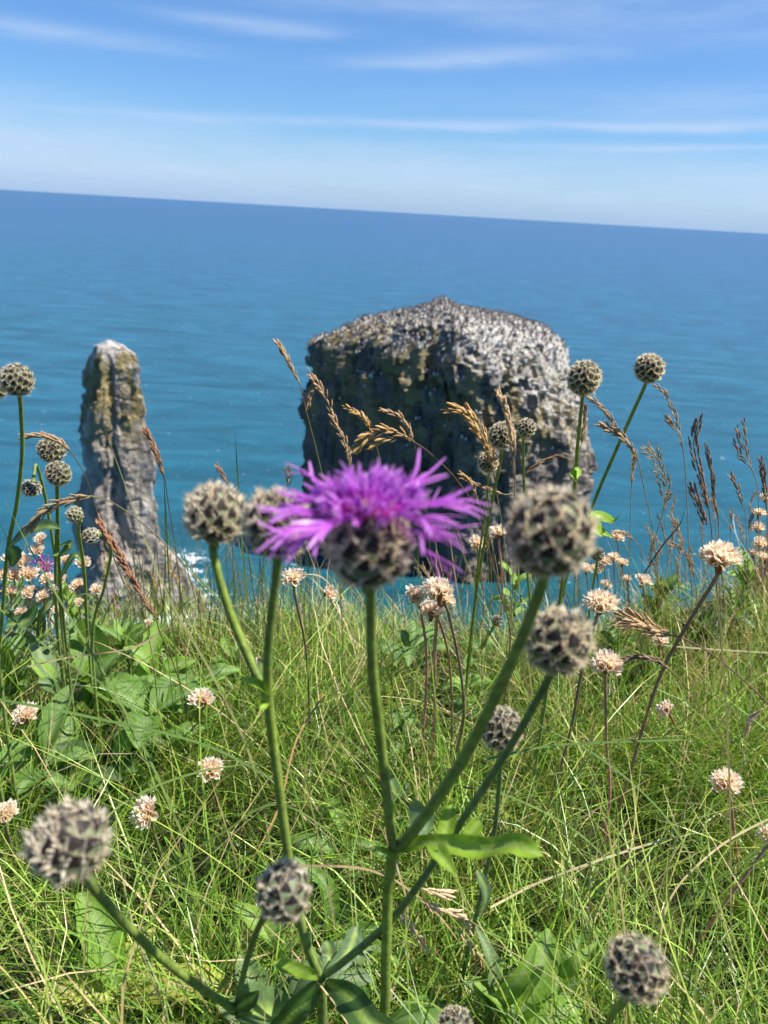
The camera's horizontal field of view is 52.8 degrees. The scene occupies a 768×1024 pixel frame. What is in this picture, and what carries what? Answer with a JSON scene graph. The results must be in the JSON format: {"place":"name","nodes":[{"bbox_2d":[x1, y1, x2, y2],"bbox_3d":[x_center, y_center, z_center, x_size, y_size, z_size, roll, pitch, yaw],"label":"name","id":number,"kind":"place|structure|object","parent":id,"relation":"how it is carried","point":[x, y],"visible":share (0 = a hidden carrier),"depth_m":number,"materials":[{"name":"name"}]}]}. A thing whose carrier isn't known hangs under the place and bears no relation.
{"place":"outdoors","nodes":[
{"label":"outdoors","id":0,"kind":"place"},
{"bbox_2d":[0,190,767,653],"bbox_3d":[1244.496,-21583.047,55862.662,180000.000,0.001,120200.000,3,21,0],"label":"sea","id":1,"kind":"structure","parent":0,"point":[196,308],"depth_m":321.47,"materials":[{"name":"liquid"}]},
{"bbox_2d":[63,340,209,619],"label":"sea stack","id":2,"kind":"object","parent":1,"relation":"in","point":[112,397],"visible":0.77,"depth_m":85.61,"materials":[{"name":"stone"}]},
{"bbox_2d":[297,299,597,584],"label":"sea stack","id":3,"kind":"object","parent":1,"relation":"in","point":[393,387],"visible":0.65,"depth_m":99.52,"materials":[{"name":"stone"}]},
{"bbox_2d":[300,295,588,456],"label":"seabird colony","id":4,"kind":"object","parent":3,"relation":"on","point":[417,310],"visible":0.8,"depth_m":98.22,"materials":[{"name":"grey"}]},
{"bbox_2d":[0,437,767,1023],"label":"clifftop ground","id":5,"kind":"structure","parent":0,"point":[202,855],"depth_m":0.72,"materials":[{"name":"plant"}]},
{"bbox_2d":[0,798,19,875],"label":"thrift","id":6,"kind":"object","parent":5,"relation":"on","point":[11,810],"visible":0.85,"depth_m":0.52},
{"bbox_2d":[0,576,30,700],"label":"leafy plant","id":7,"kind":"object","parent":5,"relation":"on","point":[7,610],"visible":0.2,"depth_m":0.95,"materials":[{"name":"green plant"}]},
{"bbox_2d":[2,633,35,732],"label":"leafy plant","id":8,"kind":"object","parent":5,"relation":"on","point":[15,644],"visible":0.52,"depth_m":0.86,"materials":[{"name":"green plant"}]},
{"bbox_2d":[11,701,37,746],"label":"thrift","id":9,"kind":"object","parent":5,"relation":"on","point":[26,714],"visible":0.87,"depth_m":0.56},
{"bbox_2d":[20,584,35,632],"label":"thrift","id":10,"kind":"object","parent":5,"relation":"on","point":[27,591],"visible":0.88,"depth_m":0.78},
{"bbox_2d":[18,565,39,636],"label":"thrift","id":11,"kind":"object","parent":5,"relation":"on","point":[27,572],"visible":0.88,"depth_m":0.78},
{"bbox_2d":[0,362,60,907],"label":"knapweed","id":12,"kind":"object","parent":5,"relation":"on","point":[17,379],"visible":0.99,"depth_m":0.50,"materials":[{"name":"green plant"}]},
{"bbox_2d":[0,595,69,699],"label":"leafy plant","id":13,"kind":"object","parent":5,"relation":"on","point":[40,614],"visible":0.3,"depth_m":0.90,"materials":[{"name":"green plant"}]},
{"bbox_2d":[28,543,47,644],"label":"thrift","id":14,"kind":"object","parent":5,"relation":"on","point":[37,548],"visible":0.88,"depth_m":0.78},
{"bbox_2d":[27,554,61,654],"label":"knapweed","id":15,"kind":"object","parent":5,"relation":"on","point":[45,565],"visible":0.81,"depth_m":0.85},
{"bbox_2d":[21,463,71,714],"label":"knapweed","id":16,"kind":"object","parent":5,"relation":"on","point":[33,487],"visible":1,"depth_m":0.59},
{"bbox_2d":[35,438,68,716],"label":"knapweed","id":17,"kind":"object","parent":5,"relation":"on","point":[48,451],"visible":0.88,"depth_m":0.50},
{"bbox_2d":[0,685,105,796],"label":"leafy plant","id":18,"kind":"object","parent":5,"relation":"on","point":[25,785],"visible":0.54,"depth_m":0.73,"materials":[{"name":"green plant"}]},
{"bbox_2d":[30,642,86,765],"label":"leafy plant","id":19,"kind":"object","parent":5,"relation":"on","point":[49,680],"visible":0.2,"depth_m":0.80,"materials":[{"name":"green plant"}]},
{"bbox_2d":[43,460,81,735],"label":"knapweed","id":20,"kind":"object","parent":5,"relation":"on","point":[58,474],"visible":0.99,"depth_m":0.57,"materials":[{"name":"green plant"}]},
{"bbox_2d":[31,759,122,807],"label":"leafy plant","id":21,"kind":"object","parent":5,"relation":"on","point":[84,781],"visible":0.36,"depth_m":0.71,"materials":[{"name":"green plant"}]},
{"bbox_2d":[65,505,98,742],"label":"knapweed","id":22,"kind":"object","parent":5,"relation":"on","point":[74,514],"visible":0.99,"depth_m":0.66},
{"bbox_2d":[18,431,163,820],"bbox_3d":[-0.222,0.142,0.639,0.033,0.474,0.167,3,21,0],"label":"grass stalk","id":23,"kind":"object","parent":5,"relation":"on","point":[54,438],"depth_m":0.50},
{"bbox_2d":[62,582,130,723],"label":"leafy plant","id":24,"kind":"object","parent":5,"relation":"on","point":[72,612],"visible":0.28,"depth_m":0.90,"materials":[{"name":"green plant"}]},
{"bbox_2d":[81,527,112,807],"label":"knapweed","id":25,"kind":"object","parent":5,"relation":"on","point":[90,535],"visible":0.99,"depth_m":0.67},
{"bbox_2d":[40,711,168,825],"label":"leafy plant","id":26,"kind":"object","parent":5,"relation":"on","point":[83,746],"visible":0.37,"depth_m":0.74,"materials":[{"name":"green plant"}]},
{"bbox_2d":[67,616,161,750],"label":"leafy plant","id":27,"kind":"object","parent":5,"relation":"on","point":[77,645],"visible":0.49,"depth_m":0.80,"materials":[{"name":"green plant"}]},
{"bbox_2d":[96,617,163,673],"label":"leafy plant","id":28,"kind":"object","parent":5,"relation":"on","point":[133,635],"visible":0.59,"depth_m":0.92,"materials":[{"name":"green plant"}]},
{"bbox_2d":[21,494,244,837],"bbox_3d":[-0.160,0.165,0.607,0.040,0.437,0.206,14,24,25],"label":"grass stalk","id":29,"kind":"object","parent":5,"relation":"on","point":[44,511],"depth_m":0.46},
{"bbox_2d":[48,891,232,1023],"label":"leafy plant","id":30,"kind":"object","parent":5,"relation":"on","point":[106,922],"visible":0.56,"depth_m":0.49,"materials":[{"name":"green plant"}]},
{"bbox_2d":[95,513,199,851],"bbox_3d":[-0.161,0.173,0.603,0.033,0.432,0.176,3,21,0],"label":"grass stalk","id":31,"kind":"object","parent":5,"relation":"on","point":[112,543],"depth_m":0.46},
{"bbox_2d":[85,672,226,794],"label":"leafy plant","id":32,"kind":"object","parent":5,"relation":"on","point":[128,679],"visible":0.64,"depth_m":0.80,"materials":[{"name":"green plant"}]},
{"bbox_2d":[129,794,187,952],"bbox_3d":[-0.160,0.281,0.564,0.022,0.231,0.082,3,21,0],"label":"thrift","id":33,"kind":"object","parent":5,"relation":"on","point":[145,805],"visible":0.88,"depth_m":0.50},
{"bbox_2d":[123,622,199,727],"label":"leafy plant","id":34,"kind":"object","parent":5,"relation":"on","point":[147,659],"visible":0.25,"depth_m":0.87,"materials":[{"name":"green plant"}]},
{"bbox_2d":[16,795,312,1023],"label":"knapweed","id":35,"kind":"object","parent":5,"relation":"on","point":[68,839],"visible":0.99,"depth_m":0.24,"materials":[{"name":"grey plant"}]},
{"bbox_2d":[141,426,191,779],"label":"grass stalk","id":36,"kind":"object","parent":5,"relation":"on","point":[147,433],"depth_m":0.53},
{"bbox_2d":[158,657,239,750],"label":"leafy plant","id":37,"kind":"object","parent":5,"relation":"on","point":[218,667],"visible":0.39,"depth_m":0.84,"materials":[{"name":"green plant"}]},
{"bbox_2d":[187,687,215,746],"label":"thrift","id":38,"kind":"object","parent":5,"relation":"on","point":[206,695],"visible":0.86,"depth_m":0.58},
{"bbox_2d":[197,756,223,821],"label":"thrift","id":39,"kind":"object","parent":5,"relation":"on","point":[210,762],"visible":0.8,"depth_m":0.56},
{"bbox_2d":[214,462,235,703],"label":"grass stalk","id":40,"kind":"object","parent":5,"relation":"on","point":[218,467],"depth_m":0.60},
{"bbox_2d":[212,635,246,703],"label":"leafy plant","id":41,"kind":"object","parent":5,"relation":"on","point":[237,654],"visible":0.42,"depth_m":0.95,"materials":[{"name":"green plant"}]},
{"bbox_2d":[225,903,320,1023],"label":"leafy plant","id":42,"kind":"object","parent":5,"relation":"on","point":[270,925],"visible":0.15,"depth_m":0.51,"materials":[{"name":"green plant"}]},
{"bbox_2d":[282,463,292,706],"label":"grass stalk","id":43,"kind":"object","parent":5,"relation":"on","point":[286,477],"depth_m":0.62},
{"bbox_2d":[280,567,310,769],"bbox_3d":[-0.072,0.172,0.706,0.020,0.362,0.221,3,21,0],"label":"thrift","id":44,"kind":"object","parent":5,"relation":"on","point":[293,575],"visible":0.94,"depth_m":0.56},
{"bbox_2d":[219,940,372,1023],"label":"leafy plant","id":45,"kind":"object","parent":5,"relation":"on","point":[361,977],"visible":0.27,"depth_m":0.47,"materials":[{"name":"green plant"}]},
{"bbox_2d":[273,338,342,792],"bbox_3d":[-0.053,0.106,0.643,0.018,0.509,0.129,12,23,21],"label":"grass stalk","id":46,"kind":"object","parent":5,"relation":"on","point":[281,349],"depth_m":0.53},
{"bbox_2d":[323,585,337,657],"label":"thrift","id":47,"kind":"object","parent":5,"relation":"on","point":[330,593],"visible":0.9,"depth_m":0.80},
{"bbox_2d":[303,367,368,809],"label":"grass stalk","id":48,"kind":"object","parent":5,"relation":"on","point":[309,396],"depth_m":0.48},
{"bbox_2d":[291,797,386,908],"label":"leafy plant","id":49,"kind":"object","parent":5,"relation":"on","point":[364,845],"visible":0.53,"depth_m":0.64,"materials":[{"name":"green plant"}]},
{"bbox_2d":[294,856,402,1011],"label":"leafy plant","id":50,"kind":"object","parent":5,"relation":"on","point":[365,926],"visible":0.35,"depth_m":0.52,"materials":[{"name":"green plant"}]},
{"bbox_2d":[342,404,393,751],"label":"grass stalk","id":51,"kind":"object","parent":5,"relation":"on","point":[363,417],"depth_m":0.50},
{"bbox_2d":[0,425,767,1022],"bbox_3d":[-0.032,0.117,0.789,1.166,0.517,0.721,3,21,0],"label":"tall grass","id":52,"kind":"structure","parent":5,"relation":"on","point":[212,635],"depth_m":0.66,"materials":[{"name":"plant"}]},
{"bbox_2d":[178,477,598,1023],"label":"knapweed","id":53,"kind":"object","parent":5,"relation":"on","point":[559,641],"visible":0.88,"depth_m":0.26,"materials":[{"name":"green plant"}]},
{"bbox_2d":[298,861,483,965],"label":"grass stalk","id":54,"kind":"object","parent":5,"relation":"on","point":[444,895],"depth_m":0.46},
{"bbox_2d":[389,771,409,831],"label":"leafy plant","id":55,"kind":"object","parent":5,"relation":"on","point":[396,784],"visible":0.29,"depth_m":0.66,"materials":[{"name":"green plant"}]},
{"bbox_2d":[360,985,444,1023],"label":"leafy plant","id":56,"kind":"object","parent":5,"relation":"on","point":[415,1012],"visible":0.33,"depth_m":0.45,"materials":[{"name":"green plant"}]},
{"bbox_2d":[385,706,421,765],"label":"leafy plant","id":57,"kind":"object","parent":5,"relation":"on","point":[409,722],"visible":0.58,"depth_m":0.81,"materials":[{"name":"green plant"}]},
{"bbox_2d":[378,408,435,787],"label":"grass stalk","id":58,"kind":"object","parent":5,"relation":"on","point":[401,416],"depth_m":0.50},
{"bbox_2d":[391,902,430,953],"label":"grass stalk","id":59,"kind":"object","parent":5,"relation":"on","point":[412,930],"depth_m":0.47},
{"bbox_2d":[376,619,451,706],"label":"leafy plant","id":60,"kind":"object","parent":5,"relation":"on","point":[409,639],"visible":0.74,"depth_m":0.98,"materials":[{"name":"green plant"}]},
{"bbox_2d":[405,583,427,787],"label":"thrift","id":61,"kind":"object","parent":5,"relation":"on","point":[416,594],"visible":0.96,"depth_m":0.58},
{"bbox_2d":[345,423,509,805],"bbox_3d":[0.051,0.142,0.598,0.031,0.464,0.226,20,27,37],"label":"grass stalk","id":62,"kind":"object","parent":5,"relation":"on","point":[363,439],"depth_m":0.45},
{"bbox_2d":[254,448,603,1016],"bbox_3d":[0.003,0.196,0.309,0.095,0.471,0.110,3,21,0],"label":"knapweed","id":63,"kind":"object","parent":5,"relation":"on","point":[369,548],"visible":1,"depth_m":0.20,"materials":[{"name":"purple plant"}]},
{"bbox_2d":[418,599,452,768],"bbox_3d":[0.053,0.191,0.675,0.020,0.348,0.210,9,22,15],"label":"thrift","id":64,"kind":"object","parent":5,"relation":"on","point":[433,609],"visible":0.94,"depth_m":0.56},
{"bbox_2d":[420,576,453,794],"bbox_3d":[0.033,0.182,0.645,0.022,0.376,0.218,5,21,4],"label":"thrift","id":65,"kind":"object","parent":5,"relation":"on","point":[434,590],"visible":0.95,"depth_m":0.49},
{"bbox_2d":[437,593,464,824],"bbox_3d":[0.051,0.192,0.631,0.022,0.360,0.166,8,22,12],"label":"thrift","id":66,"kind":"object","parent":5,"relation":"on","point":[449,600],"visible":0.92,"depth_m":0.58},
{"bbox_2d":[437,1003,472,1023],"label":"knapweed","id":67,"kind":"object","parent":5,"relation":"on","point":[456,1014],"visible":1,"depth_m":0.34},
{"bbox_2d":[443,673,491,745],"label":"leafy plant","id":68,"kind":"object","parent":5,"relation":"on","point":[456,682],"visible":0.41,"depth_m":0.88,"materials":[{"name":"green plant"}]},
{"bbox_2d":[457,470,491,778],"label":"grass stalk","id":69,"kind":"object","parent":5,"relation":"on","point":[464,476],"depth_m":0.64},
{"bbox_2d":[440,402,510,817],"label":"grass stalk","id":70,"kind":"object","parent":5,"relation":"on","point":[471,417],"depth_m":0.48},
{"bbox_2d":[460,637,493,705],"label":"leafy plant","id":71,"kind":"object","parent":5,"relation":"on","point":[476,643],"visible":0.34,"depth_m":0.98,"materials":[{"name":"green plant"}]},
{"bbox_2d":[469,534,485,638],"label":"thrift","id":72,"kind":"object","parent":5,"relation":"on","point":[475,542],"visible":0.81,"depth_m":0.72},
{"bbox_2d":[460,452,499,750],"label":"knapweed","id":73,"kind":"object","parent":5,"relation":"on","point":[483,464],"visible":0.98,"depth_m":0.56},
{"bbox_2d":[453,420,517,803],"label":"knapweed","id":74,"kind":"object","parent":5,"relation":"on","point":[498,435],"visible":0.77,"depth_m":0.53,"materials":[{"name":"plant"}]},
{"bbox_2d":[474,615,502,692],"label":"knapweed","id":75,"kind":"object","parent":5,"relation":"on","point":[497,620],"visible":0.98,"depth_m":0.66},
{"bbox_2d":[456,705,524,1005],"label":"knapweed","id":76,"kind":"object","parent":5,"relation":"on","point":[502,726],"visible":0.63,"depth_m":0.33,"materials":[{"name":"plant"}]},
{"bbox_2d":[488,523,506,652],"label":"thrift","id":77,"kind":"object","parent":5,"relation":"on","point":[496,530],"visible":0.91,"depth_m":0.72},
{"bbox_2d":[463,926,536,1023],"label":"leafy plant","id":78,"kind":"object","parent":5,"relation":"on","point":[517,987],"visible":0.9,"depth_m":0.45,"materials":[{"name":"green plant"}]},
{"bbox_2d":[495,387,515,832],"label":"grass stalk","id":79,"kind":"object","parent":5,"relation":"on","point":[508,422],"depth_m":0.43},
{"bbox_2d":[491,562,530,655],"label":"leafy plant","id":80,"kind":"object","parent":5,"relation":"on","point":[515,587],"visible":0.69,"depth_m":1.09,"materials":[{"name":"green plant"}]},
{"bbox_2d":[462,928,585,1023],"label":"leafy plant","id":81,"kind":"object","parent":5,"relation":"on","point":[543,940],"visible":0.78,"depth_m":0.46,"materials":[{"name":"green plant"}]},
{"bbox_2d":[517,418,536,741],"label":"knapweed","id":82,"kind":"object","parent":5,"relation":"on","point":[526,427],"visible":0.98,"depth_m":0.55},
{"bbox_2d":[525,454,579,701],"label":"grass stalk","id":83,"kind":"object","parent":5,"relation":"on","point":[531,468],"depth_m":0.55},
{"bbox_2d":[519,359,602,867],"bbox_3d":[0.119,0.131,0.563,0.020,0.505,0.151,11,22,19],"label":"knapweed","id":84,"kind":"object","parent":5,"relation":"on","point":[583,379],"visible":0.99,"depth_m":0.42,"materials":[{"name":"green plant"}]},
{"bbox_2d":[529,928,598,998],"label":"leafy plant","id":85,"kind":"object","parent":5,"relation":"on","point":[568,969],"visible":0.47,"depth_m":0.48,"materials":[{"name":"green plant"}]},
{"bbox_2d":[562,403,586,695],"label":"grass stalk","id":86,"kind":"object","parent":5,"relation":"on","point":[584,421],"depth_m":0.60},
{"bbox_2d":[542,587,620,866],"bbox_3d":[0.142,0.202,0.596,0.023,0.380,0.158,9,22,15],"label":"thrift","id":87,"kind":"object","parent":5,"relation":"on","point":[599,601],"visible":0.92,"depth_m":0.47,"materials":[{"name":"plant"}]},
{"bbox_2d":[575,547,604,695],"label":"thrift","id":88,"kind":"object","parent":5,"relation":"on","point":[596,556],"visible":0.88,"depth_m":0.62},
{"bbox_2d":[523,352,665,833],"bbox_3d":[0.136,0.118,0.598,0.030,0.508,0.172,3,21,0],"label":"knapweed","id":89,"kind":"object","parent":5,"relation":"on","point":[649,368],"visible":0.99,"depth_m":0.49,"materials":[{"name":"green plant"}]},
{"bbox_2d":[589,648,623,874],"bbox_3d":[0.170,0.247,0.622,0.022,0.381,0.161,15,24,27],"label":"thrift","id":90,"kind":"object","parent":5,"relation":"on","point":[605,661],"visible":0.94,"depth_m":0.50,"materials":[{"name":"plant"}]},
{"bbox_2d":[589,620,635,690],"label":"leafy plant","id":91,"kind":"object","parent":5,"relation":"on","point":[614,636],"visible":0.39,"depth_m":1.01,"materials":[{"name":"green plant"}]},
{"bbox_2d":[584,394,663,765],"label":"grass stalk","id":92,"kind":"object","parent":5,"relation":"on","point":[616,431],"depth_m":0.51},
{"bbox_2d":[614,450,637,696],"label":"grass stalk","id":93,"kind":"object","parent":5,"relation":"on","point":[634,460],"depth_m":0.69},
{"bbox_2d":[600,930,672,1023],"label":"knapweed","id":94,"kind":"object","parent":5,"relation":"on","point":[637,970],"visible":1,"depth_m":0.24,"materials":[{"name":"plant"}]},
{"bbox_2d":[635,573,653,628],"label":"thrift","id":95,"kind":"object","parent":5,"relation":"on","point":[642,578],"visible":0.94,"depth_m":0.80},
{"bbox_2d":[631,442,672,697],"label":"grass stalk","id":96,"kind":"object","parent":5,"relation":"on","point":[657,467],"depth_m":0.56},
{"bbox_2d":[636,574,688,661],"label":"leafy plant","id":97,"kind":"object","parent":5,"relation":"on","point":[670,585],"visible":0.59,"depth_m":1.07,"materials":[{"name":"green plant"}]},
{"bbox_2d":[656,698,680,766],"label":"thrift","id":98,"kind":"object","parent":5,"relation":"on","point":[664,708],"visible":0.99,"depth_m":0.60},
{"bbox_2d":[620,654,722,840],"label":"grass stalk","id":99,"kind":"object","parent":5,"relation":"on","point":[643,657],"depth_m":0.50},
{"bbox_2d":[651,383,692,723],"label":"grass stalk","id":100,"kind":"object","parent":5,"relation":"on","point":[668,418],"depth_m":0.53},
{"bbox_2d":[603,538,745,854],"bbox_3d":[0.189,0.175,0.573,0.027,0.403,0.183,6,21,7],"label":"thrift","id":101,"kind":"object","parent":5,"relation":"on","point":[719,554],"visible":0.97,"depth_m":0.44,"materials":[{"name":"plant"}]},
{"bbox_2d":[667,540,697,649],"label":"grass stalk","id":102,"kind":"object","parent":5,"relation":"on","point":[671,543],"depth_m":0.65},
{"bbox_2d":[611,606,767,703],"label":"grass stalk","id":103,"kind":"object","parent":5,"relation":"on","point":[626,623],"depth_m":0.50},
{"bbox_2d":[680,602,730,660],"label":"leafy plant","id":104,"kind":"object","parent":5,"relation":"on","point":[715,616],"visible":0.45,"depth_m":1.02,"materials":[{"name":"green plant"}]},
{"bbox_2d":[687,412,732,852],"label":"grass stalk","id":105,"kind":"object","parent":5,"relation":"on","point":[704,494],"depth_m":0.44,"materials":[{"name":"plant"}]},
{"bbox_2d":[704,442,722,674],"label":"grass stalk","id":106,"kind":"object","parent":5,"relation":"on","point":[713,478],"depth_m":0.61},
{"bbox_2d":[665,823,767,993],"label":"thrift","id":107,"kind":"object","parent":5,"relation":"on","point":[763,834],"visible":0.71,"depth_m":0.55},
{"bbox_2d":[708,766,743,889],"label":"thrift","id":108,"kind":"object","parent":5,"relation":"on","point":[719,779],"visible":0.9,"depth_m":0.52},
{"bbox_2d":[727,470,747,677],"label":"grass stalk","id":109,"kind":"object","parent":5,"relation":"on","point":[733,479],"depth_m":0.58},
{"bbox_2d":[720,547,763,643],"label":"leafy plant","id":110,"kind":"object","parent":5,"relation":"on","point":[750,570],"visible":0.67,"depth_m":1.04,"materials":[{"name":"green plant"}]},
{"bbox_2d":[732,417,761,696],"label":"grass stalk","id":111,"kind":"object","parent":5,"relation":"on","point":[739,441],"depth_m":0.56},
{"bbox_2d":[744,705,767,811],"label":"grass stalk","id":112,"kind":"object","parent":5,"relation":"on","point":[751,718],"depth_m":0.55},
{"bbox_2d":[750,456,767,675],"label":"grass stalk","id":113,"kind":"object","parent":5,"relation":"on","point":[762,467],"depth_m":0.58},
{"bbox_2d":[752,535,766,594],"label":"thrift","id":114,"kind":"object","parent":5,"relation":"on","point":[761,540],"visible":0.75,"depth_m":0.85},
{"bbox_2d":[0,0,767,233],"label":"sky","id":115,"kind":"structure","parent":0,"point":[644,113],"materials":[{"name":"blue"}]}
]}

